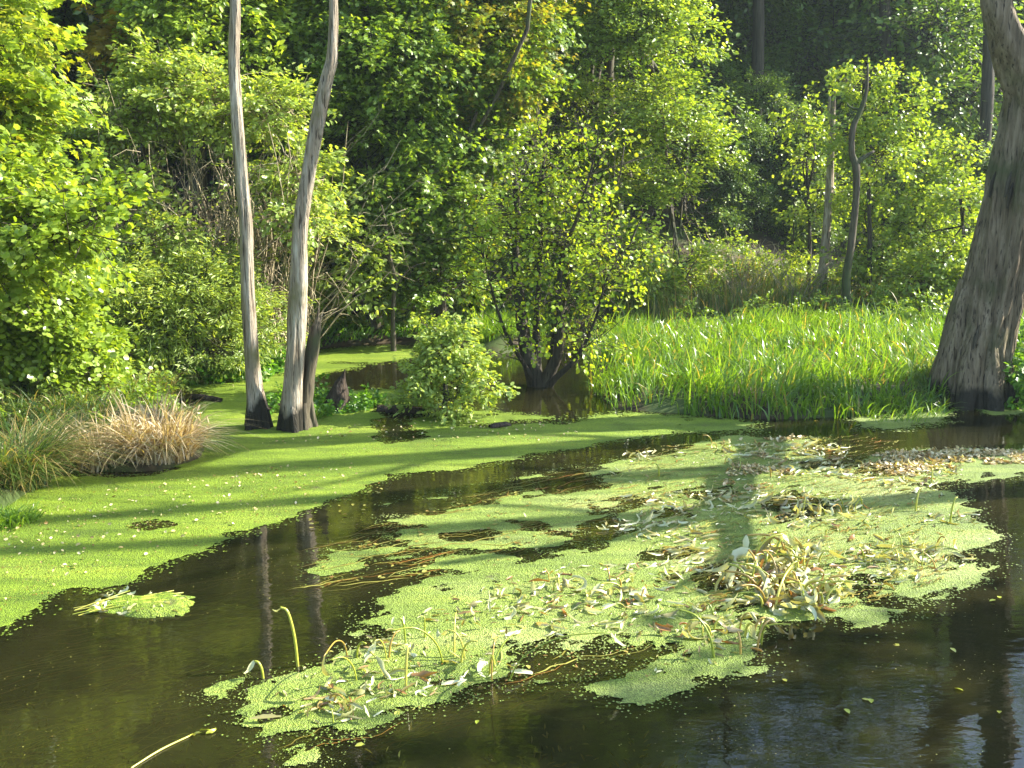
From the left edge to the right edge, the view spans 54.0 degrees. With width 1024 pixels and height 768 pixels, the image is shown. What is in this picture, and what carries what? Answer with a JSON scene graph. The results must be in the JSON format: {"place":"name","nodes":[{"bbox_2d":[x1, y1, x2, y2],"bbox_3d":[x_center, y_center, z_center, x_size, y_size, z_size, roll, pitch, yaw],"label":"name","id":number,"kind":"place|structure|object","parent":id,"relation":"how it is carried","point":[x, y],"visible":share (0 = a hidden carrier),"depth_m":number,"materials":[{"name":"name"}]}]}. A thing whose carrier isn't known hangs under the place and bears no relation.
{"place":"outdoors","nodes":[
{"label":"outdoors","id":0,"kind":"place"},
{"bbox_2d":[0,51,1023,767],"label":"ground","id":1,"kind":"structure","parent":0,"point":[922,711],"depth_m":6.76,"materials":[{"name":"soil"}]},
{"bbox_2d":[0,0,126,252],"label":"sycamore tree","id":2,"kind":"object","parent":1,"relation":"on","point":[25,94],"visible":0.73,"depth_m":9.89,"materials":[{"name":"green plant"}]},
{"bbox_2d":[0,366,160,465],"bbox_3d":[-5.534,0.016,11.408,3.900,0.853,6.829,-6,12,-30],"label":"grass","id":3,"kind":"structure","parent":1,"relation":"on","point":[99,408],"depth_m":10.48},
{"bbox_2d":[0,124,169,315],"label":"hazel shrub","id":4,"kind":"object","parent":1,"relation":"on","point":[22,231],"visible":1,"depth_m":9.08,"materials":[{"name":"green plant"}]},
{"bbox_2d":[0,219,169,399],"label":"dogwood shrub","id":5,"kind":"object","parent":1,"relation":"on","point":[49,340],"visible":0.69,"depth_m":10.99,"materials":[{"name":"green plant"}]},
{"bbox_2d":[3,0,178,232],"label":"tree","id":6,"kind":"object","parent":1,"relation":"on","point":[74,68],"visible":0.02,"depth_m":19.90,"materials":[{"name":"green plant"}]},
{"bbox_2d":[0,0,189,258],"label":"maple tree","id":7,"kind":"object","parent":1,"relation":"on","point":[98,39],"visible":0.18,"depth_m":16.08,"materials":[{"name":"green plant"}]},
{"bbox_2d":[0,369,201,428],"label":"undergrowth","id":8,"kind":"object","parent":1,"relation":"on","point":[139,392],"visible":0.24,"depth_m":10.98,"materials":[{"name":"green plant"}]},
{"bbox_2d":[31,405,175,474],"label":"straw tussock","id":9,"kind":"object","parent":1,"relation":"on","point":[80,465],"visible":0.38,"depth_m":9.21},
{"bbox_2d":[0,338,215,402],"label":"brambles","id":10,"kind":"object","parent":1,"relation":"on","point":[2,376],"visible":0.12,"depth_m":11.68,"materials":[{"name":"green plant"}]},
{"bbox_2d":[52,0,233,210],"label":"tree","id":11,"kind":"object","parent":1,"relation":"on","point":[156,148],"visible":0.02,"depth_m":22.35,"materials":[{"name":"green plant"}]},
{"bbox_2d":[53,0,248,218],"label":"tree","id":12,"kind":"object","parent":1,"relation":"on","point":[209,171],"visible":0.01,"depth_m":23.59,"materials":[{"name":"green plant"}]},
{"bbox_2d":[70,0,320,248],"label":"hornbeam tree","id":13,"kind":"object","parent":1,"relation":"on","point":[191,17],"visible":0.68,"depth_m":14.97,"materials":[{"name":"green plant"}]},
{"bbox_2d":[85,218,319,392],"bbox_3d":[-4.326,-1.014,13.560,3.333,2.396,2.623,-8,13,-36],"label":"willow shrub","id":14,"kind":"object","parent":1,"relation":"on","point":[156,300],"visible":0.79,"depth_m":13.05,"materials":[{"name":"green plant"}]},
{"bbox_2d":[136,327,306,401],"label":"nettles","id":15,"kind":"object","parent":1,"relation":"on","point":[277,368],"visible":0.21,"depth_m":13.47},
{"bbox_2d":[28,25,456,373],"bbox_3d":[-4.350,-2.477,14.509,7.199,5.210,4.015,0,11,0],"label":"elder thicket","id":16,"kind":"object","parent":1,"relation":"on","point":[151,86],"visible":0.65,"depth_m":13.86,"materials":[{"name":"green plant"}]},
{"bbox_2d":[228,0,273,430],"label":"dead tree","id":17,"kind":"object","parent":1,"relation":"on","point":[257,408],"visible":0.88,"depth_m":10.45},
{"bbox_2d":[276,0,338,432],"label":"dead tree","id":18,"kind":"object","parent":1,"relation":"on","point":[290,417],"visible":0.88,"depth_m":10.35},
{"bbox_2d":[178,10,439,311],"bbox_3d":[-4.397,-8.681,20.481,7.127,14.065,9.522,0,11,0],"label":"beech tree","id":19,"kind":"object","parent":1,"relation":"on","point":[251,157],"visible":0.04,"depth_m":17.89,"materials":[{"name":"green plant"}]},
{"bbox_2d":[272,159,431,332],"bbox_3d":[-2.585,-2.021,16.176,2.543,3.157,1.961,-6,12,-29],"label":"elder shrub","id":20,"kind":"object","parent":1,"relation":"on","point":[359,276],"visible":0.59,"depth_m":15.85,"materials":[{"name":"green plant"}]},
{"bbox_2d":[263,272,485,332],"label":"undergrowth","id":21,"kind":"object","parent":1,"relation":"on","point":[458,309],"visible":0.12,"depth_m":18.20,"materials":[{"name":"green plant"}]},
{"bbox_2d":[218,0,532,319],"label":"sycamore tree","id":22,"kind":"object","parent":1,"relation":"on","point":[356,99],"visible":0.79,"depth_m":15.99,"materials":[{"name":"green plant"}]},
{"bbox_2d":[284,311,475,346],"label":"grass","id":23,"kind":"structure","parent":1,"relation":"on","point":[350,327],"depth_m":17.12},
{"bbox_2d":[378,205,425,382],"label":"crooked sapling","id":24,"kind":"object","parent":1,"relation":"on","point":[394,373],"visible":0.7,"depth_m":15.93,"materials":[{"name":"brown plant"}]},
{"bbox_2d":[360,160,513,330],"bbox_3d":[-1.280,-2.174,16.928,2.952,3.140,2.460,0,11,0],"label":"hawthorn shrub","id":25,"kind":"object","parent":1,"relation":"on","point":[438,302],"visible":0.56,"depth_m":16.36,"materials":[{"name":"green plant"}]},
{"bbox_2d":[377,0,602,311],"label":"field maple tree","id":26,"kind":"object","parent":1,"relation":"on","point":[499,38],"visible":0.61,"depth_m":16.76,"materials":[{"name":"green plant"}]},
{"bbox_2d":[467,295,553,343],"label":"grass","id":27,"kind":"structure","parent":1,"relation":"on","point":[490,327],"depth_m":17.39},
{"bbox_2d":[461,174,698,333],"bbox_3d":[1.299,-2.357,19.026,4.671,3.252,2.834,0,11,0],"label":"privet shrub","id":28,"kind":"object","parent":1,"relation":"on","point":[668,275],"visible":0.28,"depth_m":18.55,"materials":[{"name":"green plant"}]},
{"bbox_2d":[486,0,759,226],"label":"tree","id":29,"kind":"object","parent":1,"relation":"on","point":[624,74],"visible":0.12,"depth_m":22.59,"materials":[{"name":"green plant"}]},
{"bbox_2d":[523,0,751,311],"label":"lime tree","id":30,"kind":"object","parent":1,"relation":"on","point":[624,28],"visible":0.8,"depth_m":18.83,"materials":[{"name":"green plant"}]},
{"bbox_2d":[603,221,686,325],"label":"reeds","id":31,"kind":"object","parent":1,"relation":"on","point":[643,298],"visible":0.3,"depth_m":18.77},
{"bbox_2d":[651,28,750,205],"bbox_3d":[5.032,-6.759,26.311,2.941,5.091,3.139,-5,12,-25],"label":"tree","id":32,"kind":"object","parent":1,"relation":"on","point":[726,77],"visible":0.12,"depth_m":25.74,"materials":[{"name":"green plant"}]},
{"bbox_2d":[679,93,781,238],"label":"tree","id":33,"kind":"object","parent":1,"relation":"on","point":[731,182],"visible":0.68,"depth_m":24.18,"materials":[{"name":"green plant"}]},
{"bbox_2d":[682,211,790,305],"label":"bare shrub","id":34,"kind":"object","parent":1,"relation":"on","point":[747,277],"visible":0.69,"depth_m":20.41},
{"bbox_2d":[742,0,764,220],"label":"ash tree","id":35,"kind":"object","parent":1,"relation":"on","point":[758,37],"visible":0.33,"depth_m":25.71,"materials":[{"name":"grey plant"}]},
{"bbox_2d":[631,0,877,169],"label":"tree","id":36,"kind":"object","parent":1,"relation":"on","point":[798,10],"visible":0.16,"depth_m":28.26,"materials":[{"name":"green plant"}]},
{"bbox_2d":[705,0,821,186],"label":"tree","id":37,"kind":"object","parent":1,"relation":"on","point":[783,30],"visible":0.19,"depth_m":28.14,"materials":[{"name":"green plant"}]},
{"bbox_2d":[572,294,962,425],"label":"reed grass","id":38,"kind":"structure","parent":1,"relation":"on","point":[655,340],"depth_m":13.09,"materials":[{"name":"plant"}]},
{"bbox_2d":[727,66,822,237],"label":"tree","id":39,"kind":"object","parent":1,"relation":"on","point":[771,166],"visible":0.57,"depth_m":24.95,"materials":[{"name":"green plant"}]},
{"bbox_2d":[633,234,948,322],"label":"reed grass","id":40,"kind":"structure","parent":1,"relation":"on","point":[763,289],"depth_m":19.72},
{"bbox_2d":[751,237,843,304],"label":"bare shrub","id":41,"kind":"object","parent":1,"relation":"on","point":[821,278],"visible":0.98,"depth_m":19.93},
{"bbox_2d":[758,111,847,258],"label":"tree","id":42,"kind":"object","parent":1,"relation":"on","point":[814,183],"visible":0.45,"depth_m":24.93,"materials":[{"name":"green plant"}]},
{"bbox_2d":[660,223,950,311],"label":"undergrowth","id":43,"kind":"object","parent":1,"relation":"on","point":[724,245],"visible":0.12,"depth_m":22.64,"materials":[{"name":"green plant"}]},
{"bbox_2d":[665,282,951,322],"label":"undergrowth","id":44,"kind":"object","parent":1,"relation":"on","point":[876,296],"visible":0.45,"depth_m":18.09,"materials":[{"name":"green plant"}]},
{"bbox_2d":[754,92,865,280],"bbox_3d":[6.295,-3.755,21.091,2.276,4.621,1.767,0,11,0],"label":"alder sapling","id":45,"kind":"object","parent":1,"relation":"on","point":[809,259],"visible":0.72,"depth_m":20.97,"materials":[{"name":"green plant"}]},
{"bbox_2d":[776,4,859,189],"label":"tree","id":46,"kind":"object","parent":1,"relation":"on","point":[816,69],"visible":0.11,"depth_m":29.20,"materials":[{"name":"green plant"}]},
{"bbox_2d":[772,0,872,117],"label":"tree","id":47,"kind":"object","parent":1,"relation":"on","point":[798,21],"visible":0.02,"depth_m":29.50,"materials":[{"name":"green plant"}]},
{"bbox_2d":[817,80,835,296],"bbox_3d":[6.364,-3.640,20.183,0.319,4.818,0.253,0,11,0],"label":"dead pole","id":48,"kind":"object","parent":1,"relation":"on","point":[826,227],"visible":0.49,"depth_m":20.13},
{"bbox_2d":[784,90,895,245],"bbox_3d":[8.650,-5.473,26.372,3.018,4.494,2.755,7,13,33],"label":"tree","id":49,"kind":"object","parent":1,"relation":"on","point":[845,225],"visible":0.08,"depth_m":26.02,"materials":[{"name":"green plant"}]},
{"bbox_2d":[842,64,874,313],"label":"crooked tree","id":50,"kind":"object","parent":1,"relation":"on","point":[848,261],"visible":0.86,"depth_m":18.23,"materials":[{"name":"grey plant"}]},
{"bbox_2d":[798,179,938,304],"bbox_3d":[7.443,-2.716,19.987,3.124,2.848,2.156,0,11,0],"label":"alder sapling","id":51,"kind":"object","parent":1,"relation":"on","point":[861,270],"visible":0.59,"depth_m":19.68,"materials":[{"name":"green plant"}]},
{"bbox_2d":[789,54,955,303],"bbox_3d":[6.723,-3.646,19.248,2.936,5.046,1.906,0,11,0],"label":"alder sapling","id":52,"kind":"object","parent":1,"relation":"on","point":[865,131],"visible":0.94,"depth_m":18.76,"materials":[{"name":"green plant"}]},
{"bbox_2d":[864,0,890,239],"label":"ash tree","id":53,"kind":"object","parent":1,"relation":"on","point":[886,38],"visible":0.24,"depth_m":27.14,"materials":[{"name":"grey plant"}]},
{"bbox_2d":[861,110,954,247],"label":"tree","id":54,"kind":"object","parent":1,"relation":"on","point":[910,141],"visible":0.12,"depth_m":26.12,"materials":[{"name":"green plant"}]},
{"bbox_2d":[797,0,1023,191],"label":"tree","id":55,"kind":"object","parent":1,"relation":"on","point":[918,41],"visible":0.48,"depth_m":27.23,"materials":[{"name":"green plant"}]},
{"bbox_2d":[863,382,958,430],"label":"grass tuft","id":56,"kind":"object","parent":1,"relation":"on","point":[917,411],"visible":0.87,"depth_m":11.49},
{"bbox_2d":[843,123,994,295],"bbox_3d":[8.273,-3.252,20.113,3.264,3.900,2.316,0,11,0],"label":"birch sapling","id":57,"kind":"object","parent":1,"relation":"on","point":[942,176],"visible":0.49,"depth_m":19.78,"materials":[{"name":"green plant"}]},
{"bbox_2d":[899,346,949,408],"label":"grass","id":58,"kind":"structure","parent":1,"relation":"on","point":[921,383],"depth_m":12.28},
{"bbox_2d":[871,166,985,314],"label":"birch sapling","id":59,"kind":"object","parent":1,"relation":"on","point":[946,273],"visible":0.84,"depth_m":18.63,"materials":[{"name":"green plant"}]},
{"bbox_2d":[926,126,996,257],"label":"tree","id":60,"kind":"object","parent":1,"relation":"on","point":[983,166],"visible":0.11,"depth_m":25.14,"materials":[{"name":"green plant"}]},
{"bbox_2d":[927,0,1023,445],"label":"old dead tree","id":61,"kind":"object","parent":1,"relation":"on","point":[978,342],"visible":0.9,"depth_m":11.67,"materials":[{"name":"wood"}]},
{"bbox_2d":[928,0,1023,166],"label":"tree","id":62,"kind":"object","parent":1,"relation":"on","point":[997,96],"visible":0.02,"depth_m":31.62,"materials":[{"name":"green plant"}]},
{"bbox_2d":[977,25,994,161],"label":"ash tree","id":63,"kind":"object","parent":1,"relation":"on","point":[987,92],"visible":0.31,"depth_m":25.95,"materials":[{"name":"grey plant"}]},
{"bbox_2d":[1003,317,1023,423],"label":"nettles","id":64,"kind":"object","parent":1,"relation":"on","point":[1018,386],"visible":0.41,"depth_m":11.76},
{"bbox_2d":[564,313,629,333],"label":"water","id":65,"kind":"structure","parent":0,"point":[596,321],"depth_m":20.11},
{"bbox_2d":[0,495,63,530],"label":"sedge tussock","id":66,"kind":"object","parent":65,"relation":"on","point":[10,517],"visible":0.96,"depth_m":7.74,"materials":[{"name":"green plant"}]},
{"bbox_2d":[0,378,112,417],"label":"sedge tussock","id":67,"kind":"object","parent":65,"relation":"on","point":[29,398],"visible":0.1,"depth_m":10.70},
{"bbox_2d":[0,396,196,500],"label":"sedge tussock","id":68,"kind":"object","parent":65,"relation":"on","point":[32,462],"visible":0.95,"depth_m":8.59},
{"bbox_2d":[72,585,199,619],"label":"weed clump","id":69,"kind":"object","parent":65,"relation":"on","point":[166,604],"visible":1,"depth_m":6.12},
{"bbox_2d":[98,356,202,400],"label":"sedge tussock","id":70,"kind":"object","parent":65,"relation":"on","point":[172,392],"visible":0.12,"depth_m":12.20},
{"bbox_2d":[58,385,260,468],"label":"straw tussock","id":71,"kind":"object","parent":65,"relation":"on","point":[180,443],"visible":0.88,"depth_m":9.29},
{"bbox_2d":[0,562,343,767],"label":"ribbon weed","id":72,"kind":"object","parent":65,"relation":"in","point":[117,687],"visible":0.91,"depth_m":5.48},
{"bbox_2d":[160,666,253,712],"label":"duckweed","id":73,"kind":"object","parent":65,"relation":"on","point":[220,688],"visible":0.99,"depth_m":5.14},
{"bbox_2d":[272,606,299,672],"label":"water plant","id":74,"kind":"object","parent":65,"relation":"on","point":[294,638],"visible":0.97,"depth_m":5.36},
{"bbox_2d":[4,418,576,598],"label":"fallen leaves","id":75,"kind":"object","parent":65,"relation":"on","point":[138,530],"visible":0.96,"depth_m":8.18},
{"bbox_2d":[253,733,345,767],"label":"duckweed","id":76,"kind":"object","parent":65,"relation":"on","point":[302,756],"visible":1,"depth_m":4.52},
{"bbox_2d":[302,305,323,429],"bbox_3d":[-2.234,-0.017,10.773,0.406,1.697,0.291,6,12,28],"label":"broken snag","id":77,"kind":"object","parent":65,"relation":"in","point":[310,366],"visible":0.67,"depth_m":10.70,"materials":[{"name":"grey plant"}]},
{"bbox_2d":[175,344,461,405],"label":"duckweed","id":78,"kind":"object","parent":65,"relation":"on","point":[371,355],"visible":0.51,"depth_m":14.89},
{"bbox_2d":[266,372,389,416],"bbox_3d":[-2.200,0.218,11.841,1.589,0.583,1.351,4,11,19],"label":"water cress","id":79,"kind":"object","parent":65,"relation":"on","point":[367,403],"visible":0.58,"depth_m":11.72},
{"bbox_2d":[323,369,350,412],"bbox_3d":[-2.065,0.229,11.787,0.411,0.834,0.409,7,13,31],"label":"tree stump","id":80,"kind":"object","parent":65,"relation":"in","point":[338,391],"visible":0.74,"depth_m":11.64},
{"bbox_2d":[303,685,373,733],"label":"water plant","id":81,"kind":"object","parent":65,"relation":"on","point":[361,691],"visible":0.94,"depth_m":4.91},
{"bbox_2d":[0,676,688,767],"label":"submerged weed","id":82,"kind":"object","parent":65,"relation":"in","point":[144,755],"visible":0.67,"depth_m":5.32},
{"bbox_2d":[0,383,699,639],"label":"duckweed","id":83,"kind":"object","parent":65,"relation":"on","point":[261,454],"visible":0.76,"depth_m":8.62,"materials":[{"name":"plant"}]},
{"bbox_2d":[322,630,407,687],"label":"water plant","id":84,"kind":"object","parent":65,"relation":"on","point":[369,653],"visible":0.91,"depth_m":5.30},
{"bbox_2d":[295,526,439,587],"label":"duckweed","id":85,"kind":"object","parent":65,"relation":"on","point":[348,557],"visible":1,"depth_m":6.96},
{"bbox_2d":[376,405,434,415],"bbox_3d":[-1.183,0.311,11.582,0.780,0.127,0.131,3,11,13],"label":"sunken log","id":86,"kind":"object","parent":65,"relation":"on","point":[394,409],"visible":0.55,"depth_m":11.57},
{"bbox_2d":[218,640,660,767],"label":"ribbon weed","id":87,"kind":"object","parent":65,"relation":"on","point":[394,737],"visible":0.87,"depth_m":4.95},
{"bbox_2d":[382,310,520,426],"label":"willowherb shrub","id":88,"kind":"object","parent":65,"relation":"in","point":[447,363],"visible":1,"depth_m":11.20,"materials":[{"name":"green plant"}]},
{"bbox_2d":[281,465,649,599],"bbox_3d":[-0.153,1.090,7.683,3.778,0.039,1.607,-10,15,-42],"label":"ribbon weed","id":89,"kind":"object","parent":65,"relation":"on","point":[464,533],"visible":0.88,"depth_m":7.33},
{"bbox_2d":[309,477,627,668],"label":"fallen leaves","id":90,"kind":"object","parent":65,"relation":"on","point":[529,666],"visible":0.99,"depth_m":7.41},
{"bbox_2d":[0,434,969,710],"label":"plant debris","id":91,"kind":"object","parent":65,"relation":"on","point":[518,580],"visible":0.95,"depth_m":7.56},
{"bbox_2d":[396,490,598,582],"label":"duckweed","id":92,"kind":"object","parent":65,"relation":"on","point":[464,563],"visible":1,"depth_m":6.99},
{"bbox_2d":[249,555,762,721],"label":"withered straps","id":93,"kind":"object","parent":65,"relation":"on","point":[423,673],"visible":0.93,"depth_m":5.87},
{"bbox_2d":[390,612,625,690],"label":"water plant","id":94,"kind":"object","parent":65,"relation":"on","point":[481,663],"visible":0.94,"depth_m":5.29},
{"bbox_2d":[271,556,748,723],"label":"withered leaves","id":95,"kind":"object","parent":65,"relation":"on","point":[506,630],"visible":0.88,"depth_m":5.87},
{"bbox_2d":[432,99,682,411],"bbox_3d":[0.559,-1.599,12.838,3.184,4.007,1.882,0,11,0],"label":"alder tree","id":96,"kind":"object","parent":65,"relation":"in","point":[540,384],"visible":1,"depth_m":12.68,"materials":[{"name":"green plant"}]},
{"bbox_2d":[528,569,586,594],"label":"water plant","id":97,"kind":"object","parent":65,"relation":"on","point":[565,582],"visible":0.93,"depth_m":6.45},
{"bbox_2d":[399,407,771,444],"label":"duckweed","id":98,"kind":"object","parent":65,"relation":"on","point":[709,425],"visible":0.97,"depth_m":11.09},
{"bbox_2d":[205,434,1023,752],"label":"duckweed","id":99,"kind":"object","parent":65,"relation":"on","point":[411,602],"visible":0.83,"depth_m":6.42,"materials":[{"name":"plant"}]},
{"bbox_2d":[585,565,666,617],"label":"water plant","id":100,"kind":"object","parent":65,"relation":"on","point":[639,594],"visible":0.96,"depth_m":6.25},
{"bbox_2d":[362,463,952,691],"bbox_3d":[0.698,1.152,7.293,3.141,0.021,4.094,-4,12,-22],"label":"duckweed","id":101,"kind":"object","parent":65,"relation":"on","point":[865,617],"visible":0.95,"depth_m":7.59,"materials":[{"name":"plant"}]},
{"bbox_2d":[636,602,733,639],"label":"water plant","id":102,"kind":"object","parent":65,"relation":"on","point":[690,626],"visible":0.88,"depth_m":5.76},
{"bbox_2d":[702,612,795,659],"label":"water plant","id":103,"kind":"object","parent":65,"relation":"on","point":[759,636],"visible":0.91,"depth_m":5.71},
{"bbox_2d":[723,433,815,490],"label":"fallen leaves","id":104,"kind":"object","parent":65,"relation":"on","point":[763,467],"visible":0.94,"depth_m":9.17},
{"bbox_2d":[602,435,954,613],"bbox_3d":[2.388,0.950,8.249,3.256,0.019,4.559,0,11,0],"label":"ribbon weed","id":105,"kind":"object","parent":65,"relation":"on","point":[705,525],"visible":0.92,"depth_m":7.78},
{"bbox_2d":[702,531,856,622],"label":"water plant","id":106,"kind":"object","parent":65,"relation":"on","point":[777,571],"visible":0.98,"depth_m":6.39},
{"bbox_2d":[597,436,979,610],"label":"withered straps","id":107,"kind":"object","parent":65,"relation":"on","point":[891,572],"visible":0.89,"depth_m":7.86,"materials":[{"name":"plant"}]},
{"bbox_2d":[590,439,990,603],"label":"withered leaves","id":108,"kind":"object","parent":65,"relation":"on","point":[792,506],"visible":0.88,"depth_m":8.13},
{"bbox_2d":[793,492,868,535],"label":"water plant","id":109,"kind":"object","parent":65,"relation":"on","point":[819,508],"visible":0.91,"depth_m":7.91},
{"bbox_2d":[847,529,957,569],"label":"water plant","id":110,"kind":"object","parent":65,"relation":"on","point":[922,546],"visible":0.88,"depth_m":6.91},
{"bbox_2d":[843,406,1023,431],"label":"duckweed","id":111,"kind":"object","parent":65,"relation":"on","point":[889,423],"visible":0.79,"depth_m":11.18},
{"bbox_2d":[859,445,1023,475],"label":"fallen leaves","id":112,"kind":"object","parent":65,"relation":"on","point":[948,454],"visible":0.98,"depth_m":9.53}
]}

